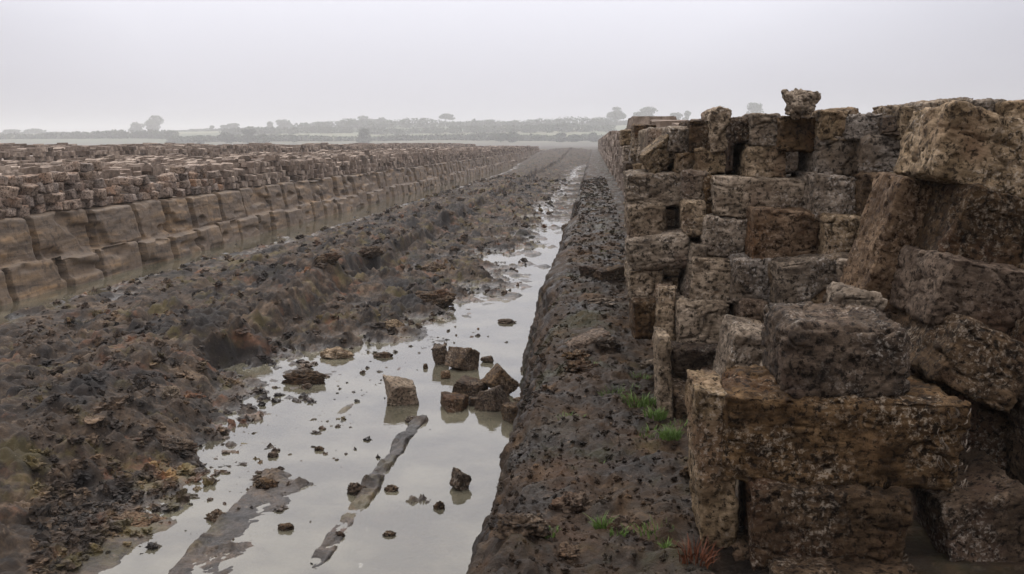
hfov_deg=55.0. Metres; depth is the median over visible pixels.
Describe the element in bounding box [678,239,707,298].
peat block
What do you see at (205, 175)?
peat sod
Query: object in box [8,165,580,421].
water
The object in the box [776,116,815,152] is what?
peat block
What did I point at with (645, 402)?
grass tuft
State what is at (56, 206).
peat sod
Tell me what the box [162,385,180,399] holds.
peat clod
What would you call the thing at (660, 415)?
grass tuft
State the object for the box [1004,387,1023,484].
peat block
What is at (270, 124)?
tree
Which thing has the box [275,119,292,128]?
tree
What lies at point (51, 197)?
peat sod
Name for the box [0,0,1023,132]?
sky
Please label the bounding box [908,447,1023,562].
peat block
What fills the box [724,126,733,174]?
peat block
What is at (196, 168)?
peat sod
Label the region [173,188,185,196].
peat sod
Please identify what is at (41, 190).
peat sod
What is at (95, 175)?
peat sod
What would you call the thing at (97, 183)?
peat sod
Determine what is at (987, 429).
peat block
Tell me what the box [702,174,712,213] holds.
peat block
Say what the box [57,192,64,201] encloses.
peat sod
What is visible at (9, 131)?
tree
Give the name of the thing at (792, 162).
peat block
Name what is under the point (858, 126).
peat block
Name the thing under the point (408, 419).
peat clod
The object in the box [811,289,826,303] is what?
peat block
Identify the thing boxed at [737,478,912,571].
peat block
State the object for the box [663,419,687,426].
grass tuft
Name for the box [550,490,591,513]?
peat clod
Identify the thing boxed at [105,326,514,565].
peat crumbs
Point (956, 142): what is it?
peat block
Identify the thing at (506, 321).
peat clod
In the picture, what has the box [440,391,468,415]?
peat clod
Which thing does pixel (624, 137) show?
peat block
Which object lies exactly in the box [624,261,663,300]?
peat block
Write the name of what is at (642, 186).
peat block
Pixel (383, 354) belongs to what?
peat clod
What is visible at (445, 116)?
tree
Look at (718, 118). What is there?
peat block
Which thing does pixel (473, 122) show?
hedge
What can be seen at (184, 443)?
peat clod
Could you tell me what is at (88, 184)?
peat sod
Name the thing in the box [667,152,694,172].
peat block
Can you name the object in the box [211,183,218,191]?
peat sod
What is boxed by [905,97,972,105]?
peat block
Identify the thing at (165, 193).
peat sod
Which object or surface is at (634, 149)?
peat block
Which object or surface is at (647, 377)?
grass tuft
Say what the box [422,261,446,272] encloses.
peat clod
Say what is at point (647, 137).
peat block
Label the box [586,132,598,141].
bush
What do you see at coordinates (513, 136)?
bush
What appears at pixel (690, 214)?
peat block
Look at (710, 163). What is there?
peat block
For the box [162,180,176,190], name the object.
peat sod
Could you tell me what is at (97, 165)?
peat sod
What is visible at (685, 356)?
peat block
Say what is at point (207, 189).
peat sod
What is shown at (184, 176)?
peat sod
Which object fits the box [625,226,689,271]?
peat block
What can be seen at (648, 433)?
grass tuft
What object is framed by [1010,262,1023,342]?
peat block
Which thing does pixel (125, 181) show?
peat sod
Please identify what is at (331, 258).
peat clod
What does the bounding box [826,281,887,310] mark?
peat block
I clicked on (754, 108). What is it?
tree
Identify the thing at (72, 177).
peat sod
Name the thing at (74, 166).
peat sod
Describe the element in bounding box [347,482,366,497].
peat clod
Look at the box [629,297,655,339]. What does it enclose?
peat block
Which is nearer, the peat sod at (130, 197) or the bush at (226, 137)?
the peat sod at (130, 197)
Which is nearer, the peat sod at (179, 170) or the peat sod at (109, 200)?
the peat sod at (109, 200)
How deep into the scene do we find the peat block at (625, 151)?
6.50 m
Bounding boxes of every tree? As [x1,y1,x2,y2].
[1,129,20,133]
[19,128,45,133]
[128,122,144,132]
[144,115,163,130]
[227,123,239,128]
[267,121,273,127]
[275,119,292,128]
[351,115,371,126]
[375,117,386,125]
[438,113,454,120]
[606,106,626,124]
[633,106,657,115]
[670,112,682,119]
[682,110,690,119]
[746,102,763,113]
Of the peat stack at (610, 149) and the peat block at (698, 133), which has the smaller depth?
the peat block at (698, 133)
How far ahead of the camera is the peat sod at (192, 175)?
16.16 m
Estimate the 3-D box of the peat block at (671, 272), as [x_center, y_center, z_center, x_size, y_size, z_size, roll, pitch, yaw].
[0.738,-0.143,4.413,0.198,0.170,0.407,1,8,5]
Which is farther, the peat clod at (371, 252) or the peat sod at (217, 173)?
the peat sod at (217, 173)
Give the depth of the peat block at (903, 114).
3.15 m
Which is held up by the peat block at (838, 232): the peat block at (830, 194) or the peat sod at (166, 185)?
the peat block at (830, 194)
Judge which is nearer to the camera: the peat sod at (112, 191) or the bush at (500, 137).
the peat sod at (112, 191)
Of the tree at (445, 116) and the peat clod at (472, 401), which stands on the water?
the peat clod at (472, 401)
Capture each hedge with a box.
[0,129,179,138]
[165,132,604,142]
[172,127,299,131]
[219,126,366,134]
[290,116,618,129]
[295,121,600,127]
[357,122,616,134]
[605,120,627,124]
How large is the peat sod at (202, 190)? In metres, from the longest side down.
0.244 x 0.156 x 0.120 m
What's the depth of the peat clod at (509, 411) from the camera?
6.04 m
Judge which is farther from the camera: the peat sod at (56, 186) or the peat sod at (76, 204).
the peat sod at (76, 204)
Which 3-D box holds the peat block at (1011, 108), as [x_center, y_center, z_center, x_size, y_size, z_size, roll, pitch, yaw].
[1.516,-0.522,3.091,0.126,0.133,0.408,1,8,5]
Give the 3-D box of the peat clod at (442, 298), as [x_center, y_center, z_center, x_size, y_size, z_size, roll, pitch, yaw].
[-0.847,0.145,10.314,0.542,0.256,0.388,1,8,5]
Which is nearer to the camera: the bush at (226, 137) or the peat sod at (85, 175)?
the peat sod at (85, 175)
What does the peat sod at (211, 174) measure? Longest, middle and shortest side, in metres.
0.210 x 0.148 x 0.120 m
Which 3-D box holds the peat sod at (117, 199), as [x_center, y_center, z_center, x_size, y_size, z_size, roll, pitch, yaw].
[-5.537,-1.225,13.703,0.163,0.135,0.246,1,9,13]
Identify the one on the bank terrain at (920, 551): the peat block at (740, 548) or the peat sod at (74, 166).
the peat block at (740, 548)
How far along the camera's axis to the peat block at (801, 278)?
3.11 m
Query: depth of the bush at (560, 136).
384.31 m
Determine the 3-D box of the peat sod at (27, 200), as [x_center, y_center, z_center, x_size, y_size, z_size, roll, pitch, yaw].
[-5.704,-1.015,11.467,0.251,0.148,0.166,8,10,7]
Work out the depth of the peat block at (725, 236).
3.41 m
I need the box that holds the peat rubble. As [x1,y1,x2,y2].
[13,173,571,573]
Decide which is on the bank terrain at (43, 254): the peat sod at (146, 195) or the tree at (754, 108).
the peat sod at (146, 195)
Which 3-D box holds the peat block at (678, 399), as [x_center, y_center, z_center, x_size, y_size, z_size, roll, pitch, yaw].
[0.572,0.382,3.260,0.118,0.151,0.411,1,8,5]
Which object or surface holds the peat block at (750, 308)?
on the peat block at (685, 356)
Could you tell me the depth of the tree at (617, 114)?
586.10 m
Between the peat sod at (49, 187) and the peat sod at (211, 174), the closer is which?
the peat sod at (49, 187)
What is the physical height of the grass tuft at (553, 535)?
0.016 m
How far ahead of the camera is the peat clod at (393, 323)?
8.91 m
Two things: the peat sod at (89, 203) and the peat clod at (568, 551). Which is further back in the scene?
the peat sod at (89, 203)
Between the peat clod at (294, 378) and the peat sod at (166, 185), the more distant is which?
the peat sod at (166, 185)
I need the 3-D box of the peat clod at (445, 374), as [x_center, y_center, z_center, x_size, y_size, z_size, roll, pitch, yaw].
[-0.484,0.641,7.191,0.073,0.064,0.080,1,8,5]
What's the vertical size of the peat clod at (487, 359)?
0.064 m
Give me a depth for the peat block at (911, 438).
1.98 m
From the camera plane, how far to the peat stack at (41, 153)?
34.37 m
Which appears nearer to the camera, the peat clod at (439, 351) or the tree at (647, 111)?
the peat clod at (439, 351)
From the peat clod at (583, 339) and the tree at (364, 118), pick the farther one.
the tree at (364, 118)
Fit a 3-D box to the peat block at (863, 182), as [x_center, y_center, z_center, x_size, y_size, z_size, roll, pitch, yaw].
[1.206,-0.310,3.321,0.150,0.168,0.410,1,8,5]
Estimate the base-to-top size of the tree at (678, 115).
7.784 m
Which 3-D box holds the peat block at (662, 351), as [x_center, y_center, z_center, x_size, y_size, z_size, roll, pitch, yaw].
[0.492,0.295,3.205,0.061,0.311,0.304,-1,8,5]
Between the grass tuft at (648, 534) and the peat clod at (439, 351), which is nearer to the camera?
the grass tuft at (648, 534)
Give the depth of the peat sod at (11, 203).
11.04 m
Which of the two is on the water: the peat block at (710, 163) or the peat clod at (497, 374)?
the peat clod at (497, 374)
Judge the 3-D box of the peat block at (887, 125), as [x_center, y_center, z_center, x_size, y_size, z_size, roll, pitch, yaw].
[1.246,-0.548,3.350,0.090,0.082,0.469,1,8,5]
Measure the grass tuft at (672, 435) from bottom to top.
0.032 m
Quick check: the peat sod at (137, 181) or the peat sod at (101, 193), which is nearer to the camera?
the peat sod at (101, 193)
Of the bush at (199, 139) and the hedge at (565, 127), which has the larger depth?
the hedge at (565, 127)
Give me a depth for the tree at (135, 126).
652.63 m
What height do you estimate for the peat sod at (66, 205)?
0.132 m
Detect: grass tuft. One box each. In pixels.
[545,527,557,538]
[585,513,618,529]
[599,385,632,396]
[606,525,629,536]
[619,389,656,407]
[629,514,674,539]
[630,371,650,378]
[637,425,659,438]
[642,405,672,420]
[655,423,684,440]
[657,537,677,548]
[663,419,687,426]
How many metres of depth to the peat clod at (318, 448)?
5.49 m
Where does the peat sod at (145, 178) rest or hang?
on the peat sod at (145, 188)
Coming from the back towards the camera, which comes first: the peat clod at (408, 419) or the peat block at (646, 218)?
the peat clod at (408, 419)
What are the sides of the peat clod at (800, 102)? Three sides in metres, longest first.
0.131 x 0.119 x 0.110 m
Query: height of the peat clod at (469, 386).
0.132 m
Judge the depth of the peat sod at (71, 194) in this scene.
12.46 m
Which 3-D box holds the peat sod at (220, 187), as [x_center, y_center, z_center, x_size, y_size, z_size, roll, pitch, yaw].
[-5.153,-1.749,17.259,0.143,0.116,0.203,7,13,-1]
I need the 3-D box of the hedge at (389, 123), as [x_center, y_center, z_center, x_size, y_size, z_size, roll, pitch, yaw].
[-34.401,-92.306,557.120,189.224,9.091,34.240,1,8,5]
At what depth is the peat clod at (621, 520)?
2.24 m
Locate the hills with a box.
[0,125,626,150]
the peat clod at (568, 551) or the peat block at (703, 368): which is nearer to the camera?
the peat clod at (568, 551)
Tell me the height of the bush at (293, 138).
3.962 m
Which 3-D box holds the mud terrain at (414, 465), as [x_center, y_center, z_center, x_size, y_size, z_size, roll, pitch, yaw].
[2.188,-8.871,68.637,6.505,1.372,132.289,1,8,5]
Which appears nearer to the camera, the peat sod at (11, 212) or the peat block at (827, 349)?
the peat block at (827, 349)
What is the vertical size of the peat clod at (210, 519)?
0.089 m
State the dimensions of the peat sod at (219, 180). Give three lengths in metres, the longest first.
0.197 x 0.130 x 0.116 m
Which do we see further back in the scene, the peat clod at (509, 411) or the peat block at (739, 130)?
the peat clod at (509, 411)
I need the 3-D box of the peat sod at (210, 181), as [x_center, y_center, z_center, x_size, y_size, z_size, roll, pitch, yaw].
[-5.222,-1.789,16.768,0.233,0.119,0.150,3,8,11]
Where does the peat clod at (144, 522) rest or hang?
on the mud terrain at (414, 465)
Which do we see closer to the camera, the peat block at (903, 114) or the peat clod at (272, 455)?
the peat block at (903, 114)
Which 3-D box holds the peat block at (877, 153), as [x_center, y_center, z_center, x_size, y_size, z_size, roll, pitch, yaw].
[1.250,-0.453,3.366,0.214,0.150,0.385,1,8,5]
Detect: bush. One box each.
[193,135,206,143]
[217,132,237,142]
[238,129,255,143]
[253,134,274,142]
[286,135,299,141]
[355,128,371,142]
[492,133,507,141]
[507,131,519,141]
[554,132,568,141]
[567,134,585,141]
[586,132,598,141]
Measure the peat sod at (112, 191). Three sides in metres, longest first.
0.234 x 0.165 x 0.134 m
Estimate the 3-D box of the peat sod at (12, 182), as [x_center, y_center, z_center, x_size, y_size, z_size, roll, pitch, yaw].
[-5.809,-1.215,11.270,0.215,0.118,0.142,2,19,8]
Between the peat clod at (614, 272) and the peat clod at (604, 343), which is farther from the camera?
the peat clod at (614, 272)
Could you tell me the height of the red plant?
0.045 m
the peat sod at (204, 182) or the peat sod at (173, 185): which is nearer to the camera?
the peat sod at (173, 185)
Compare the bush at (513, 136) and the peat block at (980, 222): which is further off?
the bush at (513, 136)
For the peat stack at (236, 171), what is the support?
on the bank terrain at (43, 254)
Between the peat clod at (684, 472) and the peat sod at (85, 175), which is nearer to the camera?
the peat clod at (684, 472)
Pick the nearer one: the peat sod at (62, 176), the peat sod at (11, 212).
the peat sod at (11, 212)
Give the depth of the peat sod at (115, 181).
13.64 m
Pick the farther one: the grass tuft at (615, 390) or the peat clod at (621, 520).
the grass tuft at (615, 390)
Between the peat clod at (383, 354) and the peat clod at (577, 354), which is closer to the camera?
the peat clod at (577, 354)
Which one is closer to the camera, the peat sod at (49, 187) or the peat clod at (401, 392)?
the peat clod at (401, 392)
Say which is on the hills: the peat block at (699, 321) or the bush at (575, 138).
the bush at (575, 138)
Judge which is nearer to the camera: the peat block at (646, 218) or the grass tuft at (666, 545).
the grass tuft at (666, 545)
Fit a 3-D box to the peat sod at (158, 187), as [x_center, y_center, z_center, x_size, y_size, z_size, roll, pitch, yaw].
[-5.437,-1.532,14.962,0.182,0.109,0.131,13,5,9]
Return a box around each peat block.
[619,129,630,146]
[622,145,629,162]
[623,161,637,170]
[623,169,680,206]
[623,202,666,236]
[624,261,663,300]
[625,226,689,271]
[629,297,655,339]
[630,123,655,137]
[630,134,637,158]
[632,163,641,169]
[636,138,639,162]
[637,134,673,173]
[638,128,662,162]
[652,326,673,417]
[653,277,676,340]
[661,125,688,152]
[663,276,678,288]
[664,268,680,275]
[665,207,674,225]
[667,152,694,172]
[670,340,717,378]
[672,378,686,418]
[675,198,706,237]
[675,288,729,343]
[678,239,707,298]
[679,119,710,152]
[679,169,708,199]
[684,369,738,547]
[689,256,731,302]
[690,213,746,257]
[693,147,725,174]
[695,367,711,370]
[701,106,731,152]
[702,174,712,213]
[710,174,805,218]
[712,314,764,377]
[721,364,971,492]
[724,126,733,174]
[726,252,772,303]
[728,298,767,322]
[730,117,749,143]
[730,144,786,177]
[731,517,749,560]
[737,113,780,146]
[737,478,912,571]
[745,206,820,259]
[760,301,910,398]
[760,303,768,322]
[767,252,848,303]
[768,551,916,573]
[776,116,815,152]
[785,152,798,173]
[791,170,856,220]
[796,136,855,176]
[803,107,858,141]
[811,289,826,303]
[817,213,860,253]
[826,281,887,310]
[836,258,847,282]
[840,171,932,313]
[842,112,882,140]
[851,171,876,215]
[852,134,900,173]
[872,105,914,139]
[877,115,899,136]
[884,311,896,319]
[889,245,1023,335]
[893,100,1023,199]
[893,311,1023,413]
[894,101,937,110]
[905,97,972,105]
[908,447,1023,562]
[909,367,951,395]
[912,179,1023,266]
[950,391,1010,469]
[966,98,1006,112]
[995,99,1023,119]
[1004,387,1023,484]
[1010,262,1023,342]
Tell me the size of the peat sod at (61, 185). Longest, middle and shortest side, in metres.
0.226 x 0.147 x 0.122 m
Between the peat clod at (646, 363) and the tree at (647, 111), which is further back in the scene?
the tree at (647, 111)
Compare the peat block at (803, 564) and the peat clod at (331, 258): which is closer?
the peat block at (803, 564)
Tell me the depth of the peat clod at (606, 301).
4.90 m
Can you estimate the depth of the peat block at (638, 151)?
4.72 m
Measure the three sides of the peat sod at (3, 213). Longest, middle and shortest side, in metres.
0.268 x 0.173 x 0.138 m
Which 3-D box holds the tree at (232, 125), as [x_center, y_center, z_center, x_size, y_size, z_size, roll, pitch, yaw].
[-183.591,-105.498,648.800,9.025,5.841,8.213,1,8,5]
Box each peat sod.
[0,175,7,185]
[0,185,18,199]
[0,195,21,207]
[0,206,16,216]
[0,209,7,219]
[1,175,16,186]
[4,205,29,217]
[15,177,22,185]
[17,195,34,206]
[18,174,39,183]
[18,182,38,196]
[30,204,45,213]
[33,194,44,203]
[34,173,53,183]
[34,182,45,193]
[43,183,54,192]
[43,192,60,202]
[46,202,62,210]
[51,171,75,183]
[52,183,58,192]
[54,172,69,181]
[54,182,63,190]
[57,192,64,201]
[60,161,80,171]
[62,201,71,210]
[63,188,78,199]
[64,182,84,190]
[65,199,81,209]
[67,172,79,181]
[77,190,93,199]
[78,171,92,179]
[80,163,93,171]
[81,180,92,188]
[83,161,102,170]
[83,200,93,207]
[88,171,99,178]
[88,179,103,188]
[89,188,106,198]
[93,197,106,206]
[104,179,111,186]
[105,196,112,204]
[107,187,115,195]
[107,194,124,203]
[109,177,120,185]
[112,185,121,195]
[118,176,133,185]
[118,178,130,185]
[122,185,138,193]
[123,194,137,202]
[127,176,142,185]
[128,193,142,200]
[133,175,149,185]
[135,183,151,192]
[138,192,150,199]
[149,182,162,190]
[149,191,158,200]
[156,181,170,188]
[157,172,176,182]
[158,187,172,198]
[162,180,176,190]
[169,166,185,173]
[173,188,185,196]
[178,172,188,180]
[178,181,186,187]
[179,179,190,188]
[185,164,201,172]
[185,185,200,194]
[185,188,190,194]
[188,171,197,178]
[189,179,201,186]
[197,164,206,173]
[200,179,207,185]
[200,187,204,193]
[201,172,208,178]
[203,178,212,185]
[204,186,210,192]
[207,171,213,177]
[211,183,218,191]
[212,170,221,176]
[215,177,223,183]
[218,184,223,190]
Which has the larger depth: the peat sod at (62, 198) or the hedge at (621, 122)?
the hedge at (621, 122)
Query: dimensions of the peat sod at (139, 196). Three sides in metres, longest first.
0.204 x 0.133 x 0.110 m
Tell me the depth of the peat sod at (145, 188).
14.39 m
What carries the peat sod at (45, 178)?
on the peat sod at (49, 187)
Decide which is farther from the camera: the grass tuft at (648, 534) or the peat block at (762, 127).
the peat block at (762, 127)
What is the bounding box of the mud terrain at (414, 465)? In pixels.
[0,147,591,573]
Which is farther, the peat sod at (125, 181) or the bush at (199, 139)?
the bush at (199, 139)
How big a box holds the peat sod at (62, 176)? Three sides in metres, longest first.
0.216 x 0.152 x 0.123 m
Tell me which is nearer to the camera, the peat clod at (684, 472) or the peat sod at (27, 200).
the peat clod at (684, 472)
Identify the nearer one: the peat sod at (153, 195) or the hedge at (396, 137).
the peat sod at (153, 195)
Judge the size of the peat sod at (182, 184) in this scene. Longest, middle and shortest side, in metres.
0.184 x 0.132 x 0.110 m
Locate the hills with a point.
(587, 144)
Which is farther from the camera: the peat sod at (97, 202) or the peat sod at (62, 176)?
the peat sod at (97, 202)
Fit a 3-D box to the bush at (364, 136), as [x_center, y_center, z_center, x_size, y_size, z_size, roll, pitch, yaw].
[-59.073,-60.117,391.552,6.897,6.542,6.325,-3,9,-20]
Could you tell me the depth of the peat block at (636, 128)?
5.50 m
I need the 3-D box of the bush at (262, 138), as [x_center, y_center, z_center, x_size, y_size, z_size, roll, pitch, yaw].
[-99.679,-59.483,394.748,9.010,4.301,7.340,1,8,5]
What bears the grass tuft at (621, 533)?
on the bank terrain at (920, 551)
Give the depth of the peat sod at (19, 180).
11.40 m
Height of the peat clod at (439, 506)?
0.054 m
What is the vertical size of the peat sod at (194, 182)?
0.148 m
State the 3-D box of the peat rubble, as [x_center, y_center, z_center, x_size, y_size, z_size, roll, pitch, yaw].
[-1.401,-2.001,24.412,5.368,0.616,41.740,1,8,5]
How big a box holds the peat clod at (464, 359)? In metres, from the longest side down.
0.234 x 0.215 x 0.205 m
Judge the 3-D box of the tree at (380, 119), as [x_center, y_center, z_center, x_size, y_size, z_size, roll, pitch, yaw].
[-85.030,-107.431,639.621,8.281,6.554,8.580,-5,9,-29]
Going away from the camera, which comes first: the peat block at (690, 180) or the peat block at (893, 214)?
the peat block at (893, 214)
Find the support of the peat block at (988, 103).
on the peat block
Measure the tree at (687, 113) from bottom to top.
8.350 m
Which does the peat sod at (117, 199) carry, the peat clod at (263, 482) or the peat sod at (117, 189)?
the peat sod at (117, 189)
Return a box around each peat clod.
[112,511,167,526]
[157,434,199,455]
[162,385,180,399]
[204,509,226,526]
[252,477,278,488]
[268,452,278,458]
[278,523,293,531]
[282,368,325,386]
[313,252,342,265]
[314,446,323,451]
[319,346,354,359]
[335,531,344,536]
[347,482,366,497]
[358,246,383,258]
[373,351,392,358]
[382,319,404,328]
[382,374,419,410]
[382,530,395,536]
[384,484,398,493]
[405,415,417,422]
[415,289,456,308]
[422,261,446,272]
[431,343,449,368]
[433,501,444,511]
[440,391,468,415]
[441,370,450,378]
[444,346,479,371]
[449,467,471,493]
[452,375,487,396]
[468,396,476,405]
[474,385,510,411]
[480,355,493,362]
[481,363,520,396]
[493,513,550,539]
[497,319,516,324]
[501,402,517,424]
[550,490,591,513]
[557,541,580,562]
[559,349,591,360]
[563,327,610,347]
[563,360,600,373]
[579,263,603,277]
[588,298,616,306]
[593,264,625,280]
[593,336,620,349]
[606,514,629,526]
[640,359,652,367]
[679,466,689,478]
[781,88,820,119]
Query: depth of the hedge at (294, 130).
499.91 m
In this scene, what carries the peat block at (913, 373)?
on the peat block at (987, 429)
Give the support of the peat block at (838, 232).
on the peat block at (801, 278)
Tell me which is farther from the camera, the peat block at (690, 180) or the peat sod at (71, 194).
the peat sod at (71, 194)
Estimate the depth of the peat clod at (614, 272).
6.01 m
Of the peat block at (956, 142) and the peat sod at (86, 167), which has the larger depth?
the peat sod at (86, 167)
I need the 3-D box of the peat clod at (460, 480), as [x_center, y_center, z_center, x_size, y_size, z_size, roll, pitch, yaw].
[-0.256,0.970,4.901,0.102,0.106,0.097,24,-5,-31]
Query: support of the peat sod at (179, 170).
on the peat sod
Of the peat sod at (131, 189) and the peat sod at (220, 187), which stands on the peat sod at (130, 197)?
the peat sod at (131, 189)
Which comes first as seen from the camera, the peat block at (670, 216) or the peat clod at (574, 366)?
the peat clod at (574, 366)
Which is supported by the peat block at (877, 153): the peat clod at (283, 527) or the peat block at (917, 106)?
the peat block at (917, 106)
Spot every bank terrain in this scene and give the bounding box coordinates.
[0,149,546,311]
[466,149,1023,573]
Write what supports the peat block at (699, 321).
on the peat block at (685, 356)
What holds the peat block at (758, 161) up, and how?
on the peat block at (733, 195)
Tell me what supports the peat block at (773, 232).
on the peat block at (801, 278)
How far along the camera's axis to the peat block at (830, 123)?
3.28 m
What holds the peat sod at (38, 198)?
on the peat sod at (39, 208)
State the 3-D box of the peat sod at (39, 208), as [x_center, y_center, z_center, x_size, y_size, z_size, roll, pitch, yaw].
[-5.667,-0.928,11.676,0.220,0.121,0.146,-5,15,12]
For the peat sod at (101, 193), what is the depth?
13.02 m
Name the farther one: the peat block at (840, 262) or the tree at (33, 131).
the tree at (33, 131)
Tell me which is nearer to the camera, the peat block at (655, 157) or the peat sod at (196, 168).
the peat block at (655, 157)
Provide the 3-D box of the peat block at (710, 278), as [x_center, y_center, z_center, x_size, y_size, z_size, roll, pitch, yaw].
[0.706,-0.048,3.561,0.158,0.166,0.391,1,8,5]
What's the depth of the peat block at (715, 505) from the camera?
2.03 m
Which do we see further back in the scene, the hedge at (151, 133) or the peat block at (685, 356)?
the hedge at (151, 133)
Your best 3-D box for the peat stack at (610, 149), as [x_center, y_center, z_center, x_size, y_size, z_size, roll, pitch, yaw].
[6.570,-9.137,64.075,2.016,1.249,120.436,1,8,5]
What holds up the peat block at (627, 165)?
on the peat block
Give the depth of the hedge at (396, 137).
409.16 m
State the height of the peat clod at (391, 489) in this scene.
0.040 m
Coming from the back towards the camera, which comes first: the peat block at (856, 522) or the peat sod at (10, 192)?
the peat sod at (10, 192)
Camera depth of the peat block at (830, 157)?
3.31 m
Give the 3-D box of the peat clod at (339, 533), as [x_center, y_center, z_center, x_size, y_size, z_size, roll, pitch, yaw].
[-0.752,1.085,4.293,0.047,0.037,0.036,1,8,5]
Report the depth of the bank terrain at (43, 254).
14.78 m
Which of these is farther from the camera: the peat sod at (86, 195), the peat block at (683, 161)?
the peat sod at (86, 195)
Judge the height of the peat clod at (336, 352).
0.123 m
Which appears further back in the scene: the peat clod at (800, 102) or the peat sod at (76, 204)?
the peat sod at (76, 204)
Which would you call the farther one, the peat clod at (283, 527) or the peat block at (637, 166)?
the peat block at (637, 166)
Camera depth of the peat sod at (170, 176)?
15.21 m
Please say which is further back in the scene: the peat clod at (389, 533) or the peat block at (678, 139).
the peat clod at (389, 533)
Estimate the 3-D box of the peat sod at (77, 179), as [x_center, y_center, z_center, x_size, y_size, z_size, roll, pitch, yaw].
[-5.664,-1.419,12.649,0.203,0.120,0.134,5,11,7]
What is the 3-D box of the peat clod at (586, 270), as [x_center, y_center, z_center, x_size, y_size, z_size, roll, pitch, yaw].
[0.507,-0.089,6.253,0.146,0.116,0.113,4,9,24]
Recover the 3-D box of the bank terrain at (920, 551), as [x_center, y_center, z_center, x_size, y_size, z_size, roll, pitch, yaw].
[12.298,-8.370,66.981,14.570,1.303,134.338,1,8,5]
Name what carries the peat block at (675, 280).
on the peat block
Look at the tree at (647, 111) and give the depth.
583.42 m
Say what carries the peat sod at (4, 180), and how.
on the peat sod at (10, 192)
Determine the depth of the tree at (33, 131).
656.12 m
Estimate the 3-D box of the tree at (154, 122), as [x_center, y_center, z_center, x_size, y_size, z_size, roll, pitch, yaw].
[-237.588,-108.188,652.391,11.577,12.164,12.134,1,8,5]
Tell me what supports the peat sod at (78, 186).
on the peat sod at (86, 195)
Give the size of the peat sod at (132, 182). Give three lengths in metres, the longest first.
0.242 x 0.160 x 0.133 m
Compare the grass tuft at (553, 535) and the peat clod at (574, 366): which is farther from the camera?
the peat clod at (574, 366)
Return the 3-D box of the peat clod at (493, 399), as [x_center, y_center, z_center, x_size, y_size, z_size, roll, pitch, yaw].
[-0.135,0.730,6.374,0.206,0.159,0.180,-9,4,26]
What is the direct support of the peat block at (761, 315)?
on the peat block
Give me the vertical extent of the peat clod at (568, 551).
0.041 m
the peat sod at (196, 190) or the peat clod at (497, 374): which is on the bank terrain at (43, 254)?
the peat sod at (196, 190)
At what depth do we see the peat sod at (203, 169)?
16.53 m
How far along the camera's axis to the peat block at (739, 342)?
2.96 m
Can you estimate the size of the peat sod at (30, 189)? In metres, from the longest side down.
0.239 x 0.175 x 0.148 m
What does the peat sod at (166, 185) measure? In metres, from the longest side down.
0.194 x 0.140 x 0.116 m
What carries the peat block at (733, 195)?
on the peat block at (773, 232)
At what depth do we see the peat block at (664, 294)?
3.42 m
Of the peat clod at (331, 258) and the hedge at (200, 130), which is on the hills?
the hedge at (200, 130)
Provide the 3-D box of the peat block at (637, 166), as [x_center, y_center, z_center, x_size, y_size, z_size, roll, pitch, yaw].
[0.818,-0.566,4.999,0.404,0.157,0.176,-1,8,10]
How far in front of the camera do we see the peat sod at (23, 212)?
11.27 m
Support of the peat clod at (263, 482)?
on the mud terrain at (414, 465)
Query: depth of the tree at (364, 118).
639.97 m
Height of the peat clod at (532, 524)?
0.054 m
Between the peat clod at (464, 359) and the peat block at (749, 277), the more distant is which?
the peat clod at (464, 359)
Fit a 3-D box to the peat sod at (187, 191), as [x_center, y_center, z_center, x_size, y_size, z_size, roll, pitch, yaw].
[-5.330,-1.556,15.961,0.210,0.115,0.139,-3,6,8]
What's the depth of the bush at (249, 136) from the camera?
394.00 m
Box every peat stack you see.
[0,142,475,163]
[0,145,538,190]
[598,116,698,234]
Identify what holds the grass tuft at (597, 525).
on the bank terrain at (920, 551)
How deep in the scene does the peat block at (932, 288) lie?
2.17 m
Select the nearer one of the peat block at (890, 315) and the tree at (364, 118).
the peat block at (890, 315)
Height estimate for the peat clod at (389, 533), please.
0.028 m
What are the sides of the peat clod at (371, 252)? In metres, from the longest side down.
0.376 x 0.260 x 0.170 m
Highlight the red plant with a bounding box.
[668,533,723,568]
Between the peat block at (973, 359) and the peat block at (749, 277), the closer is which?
the peat block at (973, 359)
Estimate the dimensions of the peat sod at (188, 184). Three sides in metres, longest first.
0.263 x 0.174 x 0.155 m
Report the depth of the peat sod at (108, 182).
13.43 m
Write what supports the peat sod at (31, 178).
on the peat sod at (41, 190)

